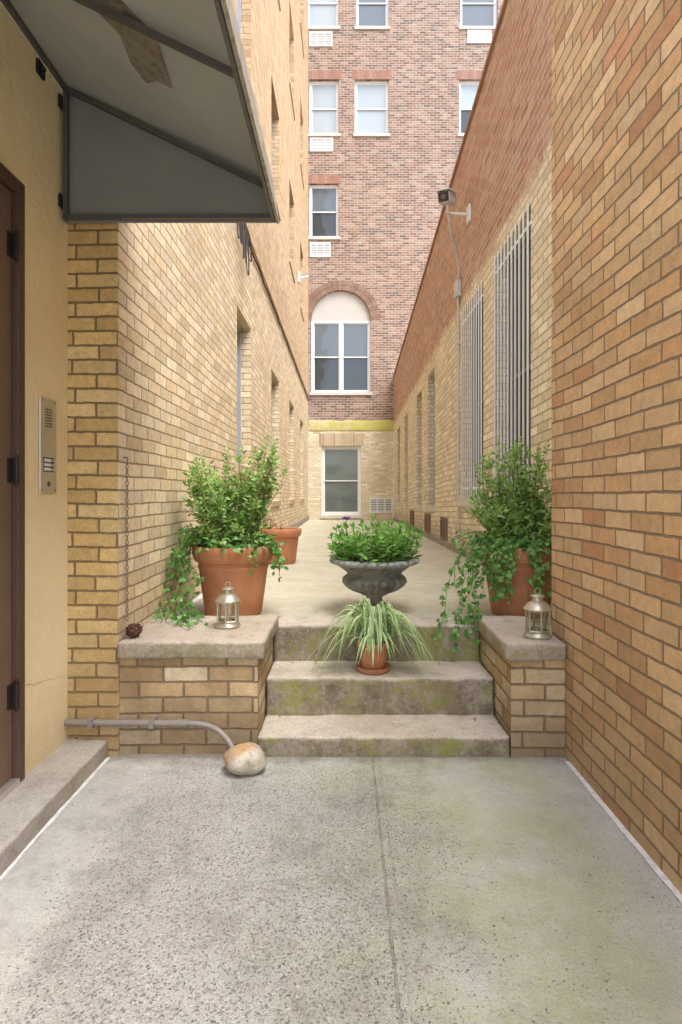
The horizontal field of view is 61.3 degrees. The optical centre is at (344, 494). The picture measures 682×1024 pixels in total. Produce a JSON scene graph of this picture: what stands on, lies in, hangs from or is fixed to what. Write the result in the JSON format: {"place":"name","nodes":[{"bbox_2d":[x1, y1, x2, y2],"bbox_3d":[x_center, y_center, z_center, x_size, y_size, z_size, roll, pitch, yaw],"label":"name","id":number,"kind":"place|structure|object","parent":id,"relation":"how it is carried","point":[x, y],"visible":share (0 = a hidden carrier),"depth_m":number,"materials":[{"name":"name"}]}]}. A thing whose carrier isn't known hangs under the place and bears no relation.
{"place":"outdoors","nodes":[
{"label":"outdoors","id":0,"kind":"place"},
{"bbox_2d":[0,754,681,1023],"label":"ground","id":1,"kind":"structure","parent":0,"point":[173,889],"depth_m":1.84,"materials":[{"name":"concrete"}]},
{"bbox_2d":[0,1,67,801],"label":"stucco building","id":2,"kind":"structure","parent":1,"relation":"on","point":[33,521],"depth_m":2.53,"materials":[{"name":"paint"}]},
{"bbox_2d":[0,182,19,786],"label":"door","id":3,"kind":"structure","parent":2,"relation":"in","point":[6,236],"depth_m":2.37,"materials":[{"name":"brown paint"}]},
{"bbox_2d":[39,396,55,493],"bbox_3d":[-1.371,-0.225,2.667,0.016,0.440,0.145,0,0,0],"label":"intercom panel","id":4,"kind":"object","parent":2,"relation":"attached to","point":[47,445],"visible":1,"depth_m":2.66,"materials":[{"name":"metal"}]},
{"bbox_2d":[0,0,278,222],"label":"awning","id":5,"kind":"object","parent":2,"relation":"attached to","point":[158,108],"visible":1,"depth_m":2.62,"materials":[{"name":"grey metal"}]},
{"bbox_2d":[0,739,107,875],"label":"curb","id":6,"kind":"structure","parent":1,"relation":"on","point":[38,797],"depth_m":2.37,"materials":[{"name":"concrete"}]},
{"bbox_2d":[0,758,108,880],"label":"edge line","id":7,"kind":"object","parent":1,"relation":"on","point":[8,869],"visible":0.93,"depth_m":2.28,"materials":[{"name":"white paint"}]},
{"bbox_2d":[68,0,308,755],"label":"apartment building","id":8,"kind":"structure","parent":1,"relation":"on","point":[179,357],"depth_m":3.78,"materials":[{"name":"beige brick"}]},
{"bbox_2d":[123,457,142,637],"bbox_3d":[-1.076,0.266,2.939,0.091,0.919,0.102,0,0,-43],"label":"hanging chain","id":9,"kind":"object","parent":8,"relation":"hanging from","point":[132,631],"visible":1,"depth_m":2.94,"materials":[{"name":"metal"}]},
{"bbox_2d":[237,0,240,36],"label":"window","id":10,"kind":"structure","parent":8,"relation":"in","point":[238,1],"depth_m":6.90,"materials":[{"name":"paint"}]},
{"bbox_2d":[236,323,253,474],"bbox_3d":[-1.218,-1.115,6.500,0.225,1.770,1.000,0,0,0],"label":"window","id":11,"kind":"structure","parent":8,"relation":"in","point":[238,328],"depth_m":6.90,"materials":[{"name":"paint"}]},
{"bbox_2d":[241,223,308,400],"bbox_3d":[-1.110,-2.922,11.650,0.028,0.063,12.502,0,0,0],"label":"wall cable","id":12,"kind":"object","parent":8,"relation":"attached to","point":[254,258],"depth_m":8.84,"materials":[{"name":"black rubber"}]},
{"bbox_2d":[237,223,251,275],"bbox_3d":[-1.058,-2.685,6.110,0.097,0.635,0.732,0,0,0],"label":"wire bundle","id":13,"kind":"object","parent":12,"relation":"hanging from","point":[243,238],"visible":0.75,"depth_m":6.16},
{"bbox_2d":[271,381,280,506],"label":"window","id":14,"kind":"structure","parent":8,"relation":"in","point":[274,503],"depth_m":9.92,"materials":[{"name":"paint"}]},
{"bbox_2d":[271,115,280,220],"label":"window","id":15,"kind":"structure","parent":8,"relation":"in","point":[279,215],"depth_m":9.92,"materials":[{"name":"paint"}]},
{"bbox_2d":[289,257,294,282],"bbox_3d":[-1.177,-4.804,12.350,0.145,0.087,1.200,0,0,0],"label":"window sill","id":16,"kind":"structure","parent":8,"relation":"in","point":[290,262],"depth_m":12.24,"materials":[{"name":"paint"}]},
{"bbox_2d":[289,78,294,120],"bbox_3d":[-1.177,-8.454,12.350,0.145,0.087,1.200,0,0,0],"label":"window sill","id":17,"kind":"structure","parent":8,"relation":"in","point":[289,78],"depth_m":12.24,"materials":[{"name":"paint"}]},
{"bbox_2d":[300,161,303,188],"bbox_3d":[-1.177,-8.454,15.250,0.145,0.087,1.200,0,0,0],"label":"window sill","id":18,"kind":"structure","parent":8,"relation":"in","point":[300,161],"depth_m":15.15,"materials":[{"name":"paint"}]},
{"bbox_2d":[300,19,303,57],"bbox_3d":[-1.177,-12.053,15.250,0.145,0.087,1.200,0,0,0],"label":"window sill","id":19,"kind":"structure","parent":8,"relation":"in","point":[300,19],"depth_m":15.15,"materials":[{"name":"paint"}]},
{"bbox_2d":[298,271,308,283],"bbox_3d":[-1.001,-5.325,14.125,0.255,0.250,0.150,0,0,0],"label":"wall bracket","id":20,"kind":"object","parent":8,"relation":"attached to","point":[303,277],"depth_m":14.09,"materials":[{"name":"white metal"}]},
{"bbox_2d":[117,616,278,753],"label":"wall","id":21,"kind":"structure","parent":1,"relation":"on","point":[210,672],"depth_m":2.89,"materials":[{"name":"brick"}]},
{"bbox_2d":[65,715,234,748],"bbox_3d":[-0.938,1.204,2.837,0.874,0.196,0.097,0,0,5],"label":"drain pipe","id":22,"kind":"object","parent":21,"relation":"attached to","point":[152,722],"visible":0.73,"depth_m":2.83,"materials":[{"name":"grey metal"}]},
{"bbox_2d":[215,582,240,628],"bbox_3d":[-0.641,0.602,3.165,0.142,0.247,0.142,0,0,0],"label":"lantern","id":23,"kind":"object","parent":21,"relation":"on","point":[227,596],"visible":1,"depth_m":3.13,"materials":[{"name":"silver metal"}]},
{"bbox_2d":[224,742,266,775],"bbox_3d":[-0.466,1.239,2.702,0.186,0.136,0.169,0,0,-24],"label":"stone","id":24,"kind":"object","parent":1,"relation":"on","point":[247,758],"visible":1,"depth_m":2.65,"materials":[{"name":"beige stone"}]},
{"bbox_2d":[258,615,509,756],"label":"concrete steps","id":25,"kind":"structure","parent":1,"relation":"on","point":[345,707],"depth_m":3.15,"materials":[{"name":"grey concrete"}]},
{"bbox_2d":[301,598,438,690],"bbox_3d":[0.170,0.823,3.273,0.860,0.452,0.458,0,0,0],"label":"potted spider plant","id":26,"kind":"object","parent":25,"relation":"on","point":[373,643],"visible":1,"depth_m":3.21,"materials":[{"name":"green plant"}]},
{"bbox_2d":[476,615,566,756],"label":"wall","id":27,"kind":"structure","parent":1,"relation":"on","point":[527,675],"depth_m":2.85,"materials":[{"name":"brick"}]},
{"bbox_2d":[431,436,551,653],"bbox_3d":[1.010,0.277,3.756,0.988,1.328,0.802,0,0,0],"label":"potted shrub","id":28,"kind":"object","parent":27,"relation":"on","point":[512,550],"visible":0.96,"depth_m":3.66,"materials":[{"name":"green plant"}]},
{"bbox_2d":[523,588,551,639],"bbox_3d":[0.985,0.602,2.940,0.142,0.247,0.142,0,0,0],"label":"lantern","id":29,"kind":"object","parent":27,"relation":"on","point":[536,604],"visible":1,"depth_m":2.91,"materials":[{"name":"silver metal"}]},
{"bbox_2d":[552,0,681,893],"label":"brick wall","id":30,"kind":"structure","parent":1,"relation":"on","point":[617,348],"depth_m":2.28,"materials":[{"name":"brown brick"}]},
{"bbox_2d":[564,761,681,902],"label":"edge line","id":31,"kind":"object","parent":1,"relation":"on","point":[650,861],"visible":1,"depth_m":2.18,"materials":[{"name":"white paint"}]},
{"bbox_2d":[178,520,551,664],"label":"path","id":32,"kind":"structure","parent":0,"point":[310,583],"depth_m":5.01,"materials":[{"name":"concrete"}]},
{"bbox_2d":[178,594,202,614],"bbox_3d":[-1.110,0.786,4.545,0.058,0.001,2.110,0,0,0],"label":"edge line","id":33,"kind":"object","parent":32,"relation":"on","point":[197,599],"visible":0.18,"depth_m":4.32,"materials":[{"name":"white paint"}]},
{"bbox_2d":[152,435,287,627],"bbox_3d":[-0.827,0.197,3.701,0.754,1.180,1.042,0,0,38],"label":"potted shrub","id":34,"kind":"object","parent":32,"relation":"on","point":[227,546],"visible":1,"depth_m":3.68,"materials":[{"name":"green plant"}]},
{"bbox_2d":[260,518,301,564],"bbox_3d":[-0.736,0.508,6.650,0.479,0.557,0.478,0,0,0],"label":"terracotta pot","id":35,"kind":"object","parent":32,"relation":"on","point":[289,536],"visible":0.67,"depth_m":6.49,"materials":[{"name":"ceramic"}]},
{"bbox_2d":[327,514,426,613],"bbox_3d":[0.212,0.458,3.868,0.685,0.658,0.685,0,0,0],"label":"urn planter","id":36,"kind":"object","parent":32,"relation":"on","point":[374,575],"visible":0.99,"depth_m":3.72,"materials":[{"name":"stone"}]},
{"bbox_2d":[308,0,502,519],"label":"apartment building","id":37,"kind":"structure","parent":0,"point":[392,87],"depth_m":18.00,"materials":[{"name":"red brick"}]},
{"bbox_2d":[308,185,339,239],"bbox_3d":[-0.640,-8.845,18.062,1.020,1.750,0.215,0,0,0],"label":"window","id":38,"kind":"structure","parent":37,"relation":"in","point":[323,199],"depth_m":18.13,"materials":[{"name":"white metal"}]},
{"bbox_2d":[308,81,339,136],"bbox_3d":[-0.640,-12.085,18.062,1.020,1.790,0.215,0,0,0],"label":"window","id":39,"kind":"structure","parent":37,"relation":"in","point":[323,95],"depth_m":18.13,"materials":[{"name":"white glass"}]},
{"bbox_2d":[308,0,339,29],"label":"window","id":40,"kind":"structure","parent":37,"relation":"in","point":[322,14],"depth_m":18.16,"materials":[{"name":"white glass"}]},
{"bbox_2d":[310,321,371,394],"bbox_3d":[-0.110,-4.285,18.067,1.960,2.350,0.225,0,0,0],"label":"window","id":41,"kind":"structure","parent":37,"relation":"in","point":[340,350],"depth_m":18.14,"materials":[{"name":"white metal"}]},
{"bbox_2d":[320,446,362,517],"bbox_3d":[-0.100,-0.395,18.057,1.340,2.250,0.205,0,0,0],"label":"window","id":42,"kind":"structure","parent":37,"relation":"in","point":[341,465],"depth_m":18.12,"materials":[{"name":"grey glass"}]},
{"bbox_2d":[353,81,389,136],"bbox_3d":[0.850,-12.085,18.062,1.160,1.790,0.215,0,0,0],"label":"window","id":43,"kind":"structure","parent":37,"relation":"in","point":[371,97],"depth_m":18.13,"materials":[{"name":"white glass"}]},
{"bbox_2d":[354,0,389,29],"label":"window","id":44,"kind":"structure","parent":37,"relation":"in","point":[370,14],"depth_m":18.16,"materials":[{"name":"grey glass"}]},
{"bbox_2d":[457,81,479,136],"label":"window","id":45,"kind":"structure","parent":37,"relation":"in","point":[467,89],"depth_m":18.13,"materials":[{"name":"white glass"}]},
{"bbox_2d":[459,0,496,29],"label":"window","id":46,"kind":"structure","parent":37,"relation":"in","point":[474,14],"depth_m":18.16,"materials":[{"name":"grey glass"}]},
{"bbox_2d":[393,0,551,601],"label":"brick building","id":47,"kind":"structure","parent":0,"point":[501,180],"depth_m":6.16,"materials":[{"name":"brick"}]},
{"bbox_2d":[414,504,421,508],"bbox_3d":[1.578,0.246,11.900,0.165,0.087,0.900,0,0,0],"label":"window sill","id":48,"kind":"structure","parent":47,"relation":"in","point":[417,506],"depth_m":11.80,"materials":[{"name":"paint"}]},
{"bbox_2d":[425,375,434,511],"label":"window","id":49,"kind":"structure","parent":47,"relation":"in","point":[428,508],"depth_m":10.65,"materials":[{"name":"paint"}]},
{"bbox_2d":[435,187,470,224],"bbox_3d":[1.333,-3.534,6.980,0.348,0.388,0.468,0,0,26],"label":"security camera","id":50,"kind":"object","parent":47,"relation":"attached to","point":[447,197],"visible":1,"depth_m":6.99,"materials":[{"name":"white metal"}]},
{"bbox_2d":[447,214,460,544],"bbox_3d":[1.414,-1.371,7.373,0.111,4.117,0.768,0,0,17],"label":"conduit","id":51,"kind":"object","parent":47,"relation":"attached to","point":[457,289],"visible":0.98,"depth_m":7.65,"materials":[{"name":"grey metal"}]},
{"bbox_2d":[458,298,483,507],"bbox_3d":[1.618,-1.110,6.960,0.245,2.520,1.240,0,0,0],"label":"window","id":52,"kind":"structure","parent":47,"relation":"in","point":[464,503],"depth_m":7.37,"materials":[{"name":"grey glass"}]},
{"bbox_2d":[490,226,530,505],"bbox_3d":[1.618,-1.125,5.315,0.245,2.550,1.210,0,0,0],"label":"window","id":53,"kind":"structure","parent":47,"relation":"in","point":[525,236],"depth_m":5.57,"materials":[{"name":"grey glass"}]}
]}

